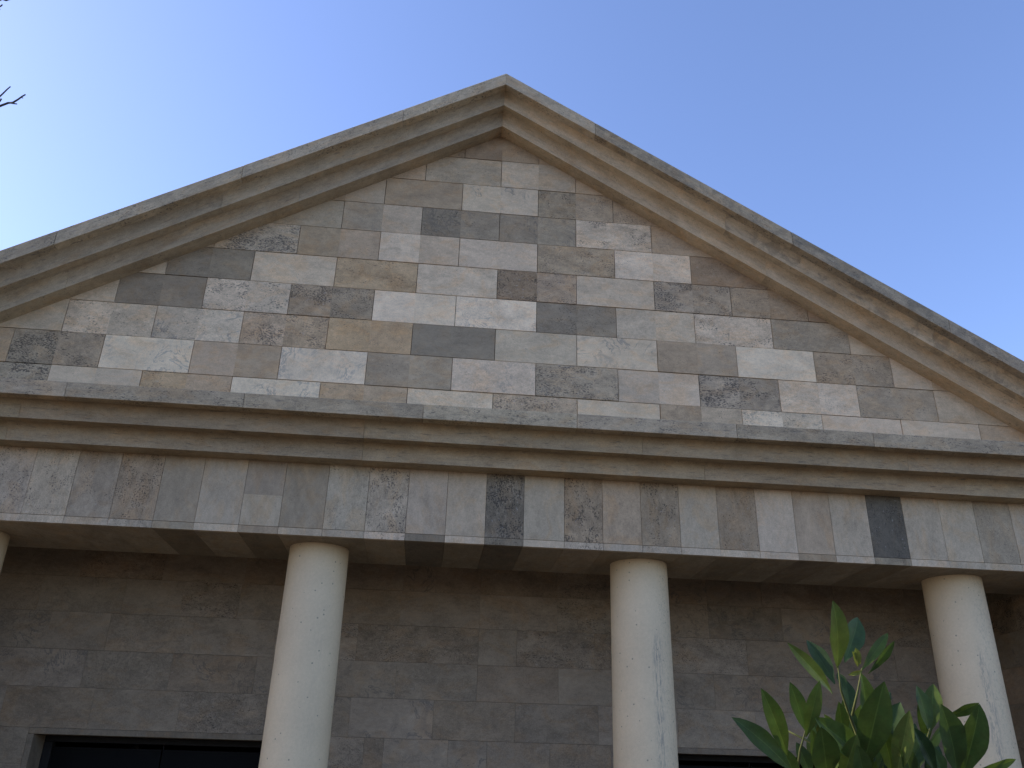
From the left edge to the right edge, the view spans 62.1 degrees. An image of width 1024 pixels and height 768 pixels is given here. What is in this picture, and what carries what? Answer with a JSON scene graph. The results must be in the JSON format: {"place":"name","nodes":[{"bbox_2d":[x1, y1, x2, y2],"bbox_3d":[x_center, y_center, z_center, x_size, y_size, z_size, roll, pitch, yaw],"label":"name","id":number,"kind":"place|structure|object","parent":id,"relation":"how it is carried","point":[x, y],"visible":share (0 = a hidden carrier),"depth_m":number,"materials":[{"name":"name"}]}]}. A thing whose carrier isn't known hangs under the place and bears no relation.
{"place":"outdoors","nodes":[
{"label":"outdoors","id":0,"kind":"place"},
{"bbox_2d":[0,0,25,106],"bbox_3d":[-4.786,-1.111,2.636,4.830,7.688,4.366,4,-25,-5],"label":"bare tree","id":1,"kind":"object","parent":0,"point":[14,101],"visible":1,"depth_m":4.30,"materials":[{"name":"plant"}]},
{"bbox_2d":[0,74,1023,767],"bbox_3d":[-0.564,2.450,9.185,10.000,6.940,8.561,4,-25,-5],"label":"stone building","id":2,"kind":"structure","parent":0,"point":[504,420],"depth_m":6.11,"materials":[{"name":"stone"}]},
{"bbox_2d":[20,727,262,767],"bbox_3d":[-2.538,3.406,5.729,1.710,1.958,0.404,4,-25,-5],"label":"doorway","id":3,"kind":"structure","parent":2,"relation":"in","point":[40,751],"depth_m":6.07,"materials":[{"name":"stone"}]},
{"bbox_2d":[677,748,813,767],"bbox_3d":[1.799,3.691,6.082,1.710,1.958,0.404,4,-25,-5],"label":"doorway","id":4,"kind":"structure","parent":2,"relation":"in","point":[684,754],"depth_m":6.43,"materials":[{"name":"stone"}]},
{"bbox_2d":[0,0,1023,360],"label":"sky","id":5,"kind":"structure","parent":0,"point":[886,136],"materials":[{"name":"blue"}]},
{"bbox_2d":[732,601,1015,767],"bbox_3d":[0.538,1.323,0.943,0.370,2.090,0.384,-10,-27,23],"label":"evergreen shrub","id":6,"kind":"object","parent":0,"point":[876,728],"visible":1,"depth_m":1.25,"materials":[{"name":"green plant"}]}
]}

